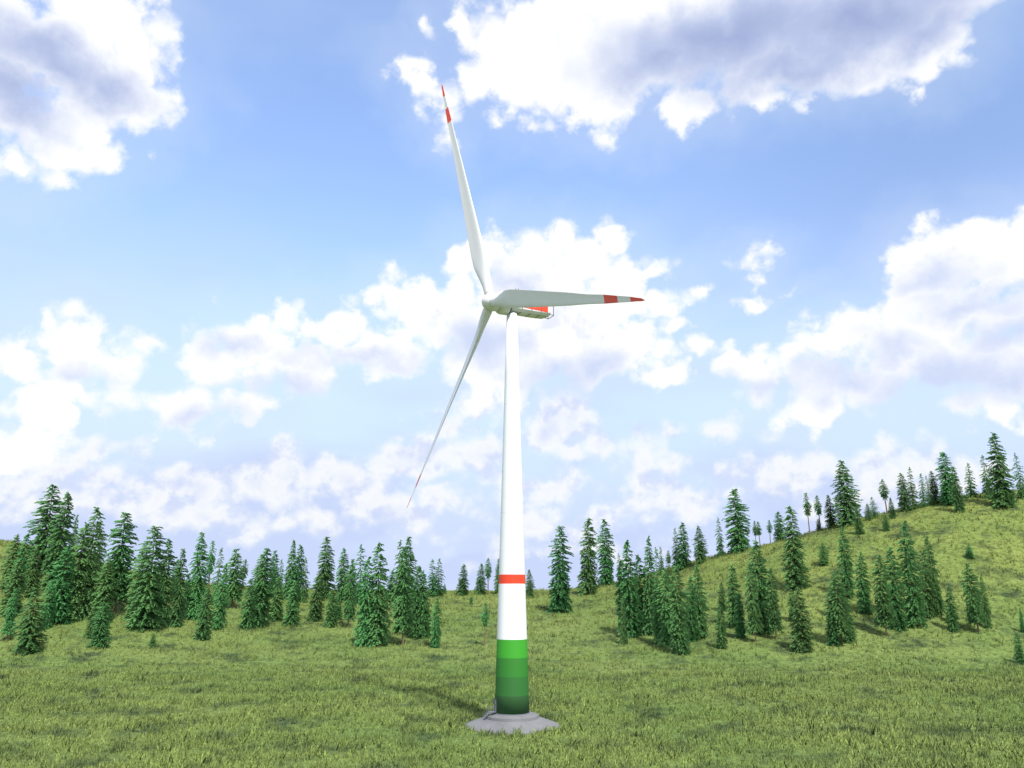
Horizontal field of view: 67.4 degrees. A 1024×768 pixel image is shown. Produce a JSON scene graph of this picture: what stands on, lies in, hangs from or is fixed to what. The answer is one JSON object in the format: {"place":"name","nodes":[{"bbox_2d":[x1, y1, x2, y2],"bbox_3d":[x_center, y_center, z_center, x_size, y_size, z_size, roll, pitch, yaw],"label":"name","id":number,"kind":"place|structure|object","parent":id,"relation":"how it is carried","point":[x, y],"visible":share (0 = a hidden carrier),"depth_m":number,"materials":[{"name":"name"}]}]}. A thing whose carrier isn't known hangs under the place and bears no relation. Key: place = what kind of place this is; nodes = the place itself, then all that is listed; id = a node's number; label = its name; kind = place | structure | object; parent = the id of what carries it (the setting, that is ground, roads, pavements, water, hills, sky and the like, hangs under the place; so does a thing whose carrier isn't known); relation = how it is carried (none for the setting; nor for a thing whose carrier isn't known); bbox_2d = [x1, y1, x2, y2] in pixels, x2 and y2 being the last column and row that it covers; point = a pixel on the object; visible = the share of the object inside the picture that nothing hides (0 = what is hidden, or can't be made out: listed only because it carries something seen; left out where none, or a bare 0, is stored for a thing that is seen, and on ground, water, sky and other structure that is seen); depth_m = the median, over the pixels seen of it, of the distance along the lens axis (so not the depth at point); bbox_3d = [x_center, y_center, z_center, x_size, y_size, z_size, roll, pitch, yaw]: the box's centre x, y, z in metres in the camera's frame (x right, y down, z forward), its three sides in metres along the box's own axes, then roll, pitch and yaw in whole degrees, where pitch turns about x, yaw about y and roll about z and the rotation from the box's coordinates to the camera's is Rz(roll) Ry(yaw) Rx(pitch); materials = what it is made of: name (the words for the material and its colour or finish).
{"place":"outdoors","nodes":[
{"label":"outdoors","id":0,"kind":"place"},
{"bbox_2d":[0,489,1023,767],"bbox_3d":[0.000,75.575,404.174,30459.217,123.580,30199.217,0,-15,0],"label":"ground","id":1,"kind":"structure","parent":0,"point":[950,552],"depth_m":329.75,"materials":[{"name":"green plant"}]},
{"bbox_2d":[0,589,20,639],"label":"conifer tree","id":2,"kind":"object","parent":1,"relation":"on","point":[10,616],"visible":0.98,"depth_m":341.24,"materials":[{"name":"green plant"}]},
{"bbox_2d":[0,534,22,590],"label":"conifer tree","id":3,"kind":"object","parent":1,"relation":"on","point":[11,555],"visible":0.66,"depth_m":414.84,"materials":[{"name":"green plant"}]},
{"bbox_2d":[0,560,28,616],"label":"conifer tree","id":4,"kind":"object","parent":1,"relation":"on","point":[18,585],"visible":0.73,"depth_m":378.76,"materials":[{"name":"green plant"}]},
{"bbox_2d":[9,533,33,591],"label":"conifer tree","id":5,"kind":"object","parent":1,"relation":"on","point":[23,557],"visible":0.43,"depth_m":414.38,"materials":[{"name":"green plant"}]},
{"bbox_2d":[10,587,51,655],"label":"conifer tree","id":6,"kind":"object","parent":1,"relation":"on","point":[28,644],"visible":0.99,"depth_m":324.91,"materials":[{"name":"green plant"}]},
{"bbox_2d":[22,546,44,596],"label":"conifer tree","id":7,"kind":"object","parent":1,"relation":"on","point":[33,580],"visible":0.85,"depth_m":408.20,"materials":[{"name":"green plant"}]},
{"bbox_2d":[22,484,69,574],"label":"conifer tree","id":8,"kind":"object","parent":1,"relation":"on","point":[41,533],"visible":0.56,"depth_m":452.38,"materials":[{"name":"green plant"}]},
{"bbox_2d":[40,583,58,628],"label":"conifer tree","id":9,"kind":"object","parent":1,"relation":"on","point":[50,605],"visible":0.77,"depth_m":366.88,"materials":[{"name":"green plant"}]},
{"bbox_2d":[38,492,78,590],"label":"conifer tree","id":10,"kind":"object","parent":1,"relation":"on","point":[57,549],"visible":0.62,"depth_m":427.76,"materials":[{"name":"green plant"}]},
{"bbox_2d":[46,546,81,624],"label":"conifer tree","id":11,"kind":"object","parent":1,"relation":"on","point":[63,608],"visible":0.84,"depth_m":376.44,"materials":[{"name":"green plant"}]},
{"bbox_2d":[55,522,96,622],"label":"conifer tree","id":12,"kind":"object","parent":1,"relation":"on","point":[84,548],"visible":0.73,"depth_m":385.29,"materials":[{"name":"green plant"}]},
{"bbox_2d":[82,606,97,638],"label":"conifer tree","id":13,"kind":"object","parent":1,"relation":"on","point":[89,628],"visible":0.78,"depth_m":353.34,"materials":[{"name":"green plant"}]},
{"bbox_2d":[73,507,107,620],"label":"conifer tree","id":14,"kind":"object","parent":1,"relation":"on","point":[93,568],"visible":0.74,"depth_m":393.43,"materials":[{"name":"green plant"}]},
{"bbox_2d":[86,602,113,648],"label":"conifer tree","id":15,"kind":"object","parent":1,"relation":"on","point":[100,638],"visible":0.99,"depth_m":338.29,"materials":[{"name":"green plant"}]},
{"bbox_2d":[89,559,120,621],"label":"conifer tree","id":16,"kind":"object","parent":1,"relation":"on","point":[105,598],"visible":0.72,"depth_m":388.29,"materials":[{"name":"green plant"}]},
{"bbox_2d":[94,512,138,613],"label":"conifer tree","id":17,"kind":"object","parent":1,"relation":"on","point":[121,552],"visible":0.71,"depth_m":407.02,"materials":[{"name":"green plant"}]},
{"bbox_2d":[122,546,148,621],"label":"conifer tree","id":18,"kind":"object","parent":1,"relation":"on","point":[130,593],"visible":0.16,"depth_m":395.15,"materials":[{"name":"green plant"}]},
{"bbox_2d":[123,526,174,632],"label":"conifer tree","id":19,"kind":"object","parent":1,"relation":"on","point":[143,616],"visible":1,"depth_m":380.64,"materials":[{"name":"green plant"}]},
{"bbox_2d":[152,539,178,628],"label":"conifer tree","id":20,"kind":"object","parent":1,"relation":"on","point":[165,605],"visible":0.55,"depth_m":390.13,"materials":[{"name":"green plant"}]},
{"bbox_2d":[168,548,188,627],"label":"conifer tree","id":21,"kind":"object","parent":1,"relation":"on","point":[177,615],"visible":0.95,"depth_m":394.98,"materials":[{"name":"green plant"}]},
{"bbox_2d":[186,532,211,620],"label":"conifer tree","id":22,"kind":"object","parent":1,"relation":"on","point":[199,589],"visible":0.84,"depth_m":420.50,"materials":[{"name":"green plant"}]},
{"bbox_2d":[192,587,214,640],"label":"conifer tree","id":23,"kind":"object","parent":1,"relation":"on","point":[200,633],"visible":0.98,"depth_m":369.42,"materials":[{"name":"green plant"}]},
{"bbox_2d":[210,548,223,603],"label":"conifer tree","id":24,"kind":"object","parent":1,"relation":"on","point":[214,586],"visible":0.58,"depth_m":470.77,"materials":[{"name":"green plant"}]},
{"bbox_2d":[210,564,231,629],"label":"conifer tree","id":25,"kind":"object","parent":1,"relation":"on","point":[219,618],"visible":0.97,"depth_m":398.77,"materials":[{"name":"green plant"}]},
{"bbox_2d":[221,549,247,607],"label":"conifer tree","id":26,"kind":"object","parent":1,"relation":"on","point":[235,587],"visible":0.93,"depth_m":464.66,"materials":[{"name":"green plant"}]},
{"bbox_2d":[238,578,258,629],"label":"conifer tree","id":27,"kind":"object","parent":1,"relation":"on","point":[247,613],"visible":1,"depth_m":408.65,"materials":[{"name":"green plant"}]},
{"bbox_2d":[244,548,277,628],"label":"conifer tree","id":28,"kind":"object","parent":1,"relation":"on","point":[262,586],"visible":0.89,"depth_m":419.05,"materials":[{"name":"green plant"}]},
{"bbox_2d":[268,577,284,621],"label":"conifer tree","id":29,"kind":"object","parent":1,"relation":"on","point":[277,604],"visible":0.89,"depth_m":435.21,"materials":[{"name":"green plant"}]},
{"bbox_2d":[281,539,295,599],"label":"conifer tree","id":30,"kind":"object","parent":1,"relation":"on","point":[290,570],"visible":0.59,"depth_m":520.41,"materials":[{"name":"green plant"}]},
{"bbox_2d":[282,580,302,626],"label":"conifer tree","id":31,"kind":"object","parent":1,"relation":"on","point":[290,616],"visible":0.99,"depth_m":421.35,"materials":[{"name":"green plant"}]},
{"bbox_2d":[286,544,306,600],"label":"conifer tree","id":32,"kind":"object","parent":1,"relation":"on","point":[299,570],"visible":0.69,"depth_m":515.02,"materials":[{"name":"green plant"}]},
{"bbox_2d":[305,574,325,621],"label":"conifer tree","id":33,"kind":"object","parent":1,"relation":"on","point":[315,614],"visible":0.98,"depth_m":440.19,"materials":[{"name":"green plant"}]},
{"bbox_2d":[312,536,336,599],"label":"conifer tree","id":34,"kind":"object","parent":1,"relation":"on","point":[326,570],"visible":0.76,"depth_m":537.92,"materials":[{"name":"green plant"}]},
{"bbox_2d":[323,589,337,627],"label":"conifer tree","id":35,"kind":"object","parent":1,"relation":"on","point":[332,620],"visible":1,"depth_m":418.56,"materials":[{"name":"green plant"}]},
{"bbox_2d":[334,548,349,601],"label":"conifer tree","id":36,"kind":"object","parent":1,"relation":"on","point":[341,584],"visible":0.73,"depth_m":524.97,"materials":[{"name":"green plant"}]},
{"bbox_2d":[342,559,358,627],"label":"conifer tree","id":37,"kind":"object","parent":1,"relation":"on","point":[349,604],"visible":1,"depth_m":420.04,"materials":[{"name":"green plant"}]},
{"bbox_2d":[353,544,368,603],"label":"conifer tree","id":38,"kind":"object","parent":1,"relation":"on","point":[358,594],"visible":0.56,"depth_m":513.71,"materials":[{"name":"green plant"}]},
{"bbox_2d":[352,557,376,647],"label":"conifer tree","id":39,"kind":"object","parent":1,"relation":"on","point":[366,613],"visible":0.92,"depth_m":367.87,"materials":[{"name":"green plant"}]},
{"bbox_2d":[361,543,392,647],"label":"conifer tree","id":40,"kind":"object","parent":1,"relation":"on","point":[380,631],"visible":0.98,"depth_m":368.30,"materials":[{"name":"green plant"}]},
{"bbox_2d":[390,545,416,644],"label":"conifer tree","id":41,"kind":"object","parent":1,"relation":"on","point":[405,615],"visible":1,"depth_m":372.45,"materials":[{"name":"green plant"}]},
{"bbox_2d":[399,536,418,605],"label":"conifer tree","id":42,"kind":"object","parent":1,"relation":"on","point":[411,559],"visible":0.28,"depth_m":502.62,"materials":[{"name":"green plant"}]},
{"bbox_2d":[407,566,427,639],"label":"conifer tree","id":43,"kind":"object","parent":1,"relation":"on","point":[416,628],"visible":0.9,"depth_m":388.64,"materials":[{"name":"green plant"}]},
{"bbox_2d":[416,570,432,638],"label":"conifer tree","id":44,"kind":"object","parent":1,"relation":"on","point":[427,611],"visible":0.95,"depth_m":388.21,"materials":[{"name":"green plant"}]},
{"bbox_2d":[429,597,442,647],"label":"conifer tree","id":45,"kind":"object","parent":1,"relation":"on","point":[434,640],"visible":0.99,"depth_m":363.80,"materials":[{"name":"green plant"}]},
{"bbox_2d":[431,558,445,597],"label":"conifer tree","id":46,"kind":"object","parent":1,"relation":"on","point":[438,591],"visible":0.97,"depth_m":560.84,"materials":[{"name":"green plant"}]},
{"bbox_2d":[455,564,469,595],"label":"conifer tree","id":47,"kind":"object","parent":1,"relation":"on","point":[463,587],"visible":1,"depth_m":567.95,"materials":[{"name":"green plant"}]},
{"bbox_2d":[473,563,487,594],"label":"conifer tree","id":48,"kind":"object","parent":1,"relation":"on","point":[480,589],"visible":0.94,"depth_m":576.78,"materials":[{"name":"green plant"}]},
{"bbox_2d":[407,85,644,733],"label":"wind turbine","id":49,"kind":"object","parent":1,"relation":"on","point":[511,703],"visible":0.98,"depth_m":182.11,"materials":[{"name":"metal"}]},
{"bbox_2d":[546,526,573,613],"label":"conifer tree","id":50,"kind":"object","parent":1,"relation":"on","point":[559,592],"visible":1,"depth_m":473.64,"materials":[{"name":"green plant"}]},
{"bbox_2d":[575,517,598,595],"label":"conifer tree","id":51,"kind":"object","parent":1,"relation":"on","point":[587,577],"visible":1,"depth_m":547.02,"materials":[{"name":"green plant"}]},
{"bbox_2d":[595,519,615,585],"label":"conifer tree","id":52,"kind":"object","parent":1,"relation":"on","point":[606,562],"visible":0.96,"depth_m":593.79,"materials":[{"name":"green plant"}]},
{"bbox_2d":[614,560,627,627],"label":"conifer tree","id":53,"kind":"object","parent":1,"relation":"on","point":[617,584],"visible":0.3,"depth_m":388.79,"materials":[{"name":"green plant"}]},
{"bbox_2d":[619,597,628,643],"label":"conifer tree","id":54,"kind":"object","parent":1,"relation":"on","point":[623,634],"visible":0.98,"depth_m":362.44,"materials":[{"name":"green plant"}]},
{"bbox_2d":[617,540,645,638],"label":"conifer tree","id":55,"kind":"object","parent":1,"relation":"on","point":[630,596],"visible":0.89,"depth_m":379.07,"materials":[{"name":"green plant"}]},
{"bbox_2d":[630,555,646,633],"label":"conifer tree","id":56,"kind":"object","parent":1,"relation":"on","point":[639,586],"visible":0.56,"depth_m":384.90,"materials":[{"name":"green plant"}]},
{"bbox_2d":[640,536,656,635],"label":"conifer tree","id":57,"kind":"object","parent":1,"relation":"on","point":[648,589],"visible":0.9,"depth_m":379.04,"materials":[{"name":"green plant"}]},
{"bbox_2d":[650,574,665,643],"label":"conifer tree","id":58,"kind":"object","parent":1,"relation":"on","point":[655,621],"visible":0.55,"depth_m":357.84,"materials":[{"name":"green plant"}]},
{"bbox_2d":[655,570,675,646],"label":"conifer tree","id":59,"kind":"object","parent":1,"relation":"on","point":[665,635],"visible":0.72,"depth_m":351.09,"materials":[{"name":"green plant"}]},
{"bbox_2d":[665,566,691,655],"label":"conifer tree","id":60,"kind":"object","parent":1,"relation":"on","point":[679,627],"visible":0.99,"depth_m":334.08,"materials":[{"name":"green plant"}]},
{"bbox_2d":[674,522,691,569],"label":"conifer tree","id":61,"kind":"object","parent":1,"relation":"on","point":[683,561],"visible":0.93,"depth_m":547.17,"materials":[{"name":"green plant"}]},
{"bbox_2d":[684,576,700,642],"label":"conifer tree","id":62,"kind":"object","parent":1,"relation":"on","point":[693,635],"visible":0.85,"depth_m":354.19,"materials":[{"name":"green plant"}]},
{"bbox_2d":[690,564,709,639],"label":"conifer tree","id":63,"kind":"object","parent":1,"relation":"on","point":[701,620],"visible":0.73,"depth_m":360.04,"materials":[{"name":"green plant"}]},
{"bbox_2d":[691,526,708,564],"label":"conifer tree","id":64,"kind":"object","parent":1,"relation":"on","point":[700,552],"visible":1,"depth_m":542.29,"materials":[{"name":"green plant"}]},
{"bbox_2d":[714,605,727,649],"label":"conifer tree","id":65,"kind":"object","parent":1,"relation":"on","point":[721,628],"visible":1,"depth_m":337.73,"materials":[{"name":"green plant"}]},
{"bbox_2d":[724,564,744,628],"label":"conifer tree","id":66,"kind":"object","parent":1,"relation":"on","point":[731,596],"visible":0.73,"depth_m":374.01,"materials":[{"name":"green plant"}]},
{"bbox_2d":[722,489,751,553],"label":"conifer tree","id":67,"kind":"object","parent":1,"relation":"on","point":[740,541],"visible":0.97,"depth_m":543.59,"materials":[{"name":"green plant"}]},
{"bbox_2d":[733,592,746,638],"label":"conifer tree","id":68,"kind":"object","parent":1,"relation":"on","point":[740,630],"visible":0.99,"depth_m":352.21,"materials":[{"name":"green plant"}]},
{"bbox_2d":[744,564,764,641],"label":"conifer tree","id":69,"kind":"object","parent":1,"relation":"on","point":[754,622],"visible":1,"depth_m":345.02,"materials":[{"name":"green plant"}]},
{"bbox_2d":[747,540,779,634],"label":"conifer tree","id":70,"kind":"object","parent":1,"relation":"on","point":[762,601],"visible":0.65,"depth_m":360.59,"materials":[{"name":"green plant"}]},
{"bbox_2d":[766,568,783,638],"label":"conifer tree","id":71,"kind":"object","parent":1,"relation":"on","point":[774,614],"visible":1,"depth_m":347.17,"materials":[{"name":"green plant"}]},
{"bbox_2d":[773,512,785,541],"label":"conifer tree","id":72,"kind":"object","parent":1,"relation":"on","point":[778,532],"visible":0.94,"depth_m":540.33,"materials":[{"name":"green plant"}]},
{"bbox_2d":[780,506,811,589],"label":"conifer tree","id":73,"kind":"object","parent":1,"relation":"on","point":[795,567],"visible":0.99,"depth_m":413.95,"materials":[{"name":"green plant"}]},
{"bbox_2d":[788,589,815,653],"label":"conifer tree","id":74,"kind":"object","parent":1,"relation":"on","point":[804,641],"visible":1,"depth_m":326.10,"materials":[{"name":"green plant"}]},
{"bbox_2d":[823,495,837,527],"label":"conifer tree","id":75,"kind":"object","parent":1,"relation":"on","point":[830,520],"visible":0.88,"depth_m":514.86,"materials":[{"name":"green plant"}]},
{"bbox_2d":[823,590,843,645],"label":"conifer tree","id":76,"kind":"object","parent":1,"relation":"on","point":[831,633],"visible":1,"depth_m":334.12,"materials":[{"name":"green plant"}]},
{"bbox_2d":[826,570,851,644],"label":"conifer tree","id":77,"kind":"object","parent":1,"relation":"on","point":[842,624],"visible":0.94,"depth_m":335.40,"materials":[{"name":"green plant"}]},
{"bbox_2d":[835,526,855,599],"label":"conifer tree","id":78,"kind":"object","parent":1,"relation":"on","point":[846,571],"visible":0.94,"depth_m":391.13,"materials":[{"name":"green plant"}]},
{"bbox_2d":[830,460,863,528],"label":"conifer tree","id":79,"kind":"object","parent":1,"relation":"on","point":[848,504],"visible":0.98,"depth_m":500.88,"materials":[{"name":"green plant"}]},
{"bbox_2d":[840,597,857,643],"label":"conifer tree","id":80,"kind":"object","parent":1,"relation":"on","point":[852,638],"visible":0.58,"depth_m":336.25,"materials":[{"name":"green plant"}]},
{"bbox_2d":[854,552,874,615],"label":"conifer tree","id":81,"kind":"object","parent":1,"relation":"on","point":[864,602],"visible":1,"depth_m":370.84,"materials":[{"name":"green plant"}]},
{"bbox_2d":[871,555,896,635],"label":"conifer tree","id":82,"kind":"object","parent":1,"relation":"on","point":[884,614],"visible":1,"depth_m":345.61,"materials":[{"name":"green plant"}]},
{"bbox_2d":[882,546,908,632],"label":"conifer tree","id":83,"kind":"object","parent":1,"relation":"on","point":[895,601],"visible":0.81,"depth_m":352.25,"materials":[{"name":"green plant"}]},
{"bbox_2d":[896,473,913,511],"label":"conifer tree","id":84,"kind":"object","parent":1,"relation":"on","point":[903,503],"visible":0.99,"depth_m":510.16,"materials":[{"name":"green plant"}]},
{"bbox_2d":[895,521,928,628],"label":"conifer tree","id":85,"kind":"object","parent":1,"relation":"on","point":[913,603],"visible":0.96,"depth_m":355.67,"materials":[{"name":"green plant"}]},
{"bbox_2d":[907,467,919,510],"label":"conifer tree","id":86,"kind":"object","parent":1,"relation":"on","point":[912,496],"visible":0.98,"depth_m":508.45,"materials":[{"name":"green plant"}]},
{"bbox_2d":[917,550,938,618],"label":"conifer tree","id":87,"kind":"object","parent":1,"relation":"on","point":[929,604],"visible":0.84,"depth_m":362.19,"materials":[{"name":"green plant"}]},
{"bbox_2d":[927,471,941,505],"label":"conifer tree","id":88,"kind":"object","parent":1,"relation":"on","point":[935,492],"visible":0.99,"depth_m":507.22,"materials":[{"name":"green plant"}]},
{"bbox_2d":[923,536,947,616],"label":"conifer tree","id":89,"kind":"object","parent":1,"relation":"on","point":[940,603],"visible":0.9,"depth_m":364.66,"materials":[{"name":"green plant"}]},
{"bbox_2d":[934,451,955,505],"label":"conifer tree","id":90,"kind":"object","parent":1,"relation":"on","point":[945,491],"visible":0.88,"depth_m":500.62,"materials":[{"name":"green plant"}]},
{"bbox_2d":[943,585,960,631],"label":"conifer tree","id":91,"kind":"object","parent":1,"relation":"on","point":[952,621],"visible":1,"depth_m":345.11,"materials":[{"name":"green plant"}]},
{"bbox_2d":[950,466,965,512],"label":"conifer tree","id":92,"kind":"object","parent":1,"relation":"on","point":[958,497],"visible":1,"depth_m":481.74,"materials":[{"name":"green plant"}]},
{"bbox_2d":[964,463,978,497],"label":"conifer tree","id":93,"kind":"object","parent":1,"relation":"on","point":[970,489],"visible":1,"depth_m":507.35,"materials":[{"name":"green plant"}]},
{"bbox_2d":[960,563,987,631],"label":"conifer tree","id":94,"kind":"object","parent":1,"relation":"on","point":[974,611],"visible":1,"depth_m":344.19,"materials":[{"name":"green plant"}]},
{"bbox_2d":[979,573,991,628],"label":"conifer tree","id":95,"kind":"object","parent":1,"relation":"on","point":[986,610],"visible":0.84,"depth_m":347.19,"materials":[{"name":"green plant"}]},
{"bbox_2d":[985,432,1018,508],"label":"conifer tree","id":96,"kind":"object","parent":1,"relation":"on","point":[1001,494],"visible":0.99,"depth_m":480.04,"materials":[{"name":"green plant"}]},
{"bbox_2d":[1012,452,1023,498],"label":"conifer tree","id":97,"kind":"object","parent":1,"relation":"on","point":[1019,484],"visible":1,"depth_m":491.36,"materials":[{"name":"green plant"}]},
{"bbox_2d":[1013,633,1023,663],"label":"conifer tree","id":98,"kind":"object","parent":1,"relation":"on","point":[1019,656],"visible":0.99,"depth_m":306.46,"materials":[{"name":"green plant"}]},
{"bbox_2d":[0,0,1023,589],"label":"sky","id":99,"kind":"structure","parent":0,"point":[242,293],"materials":[{"name":"blue"}]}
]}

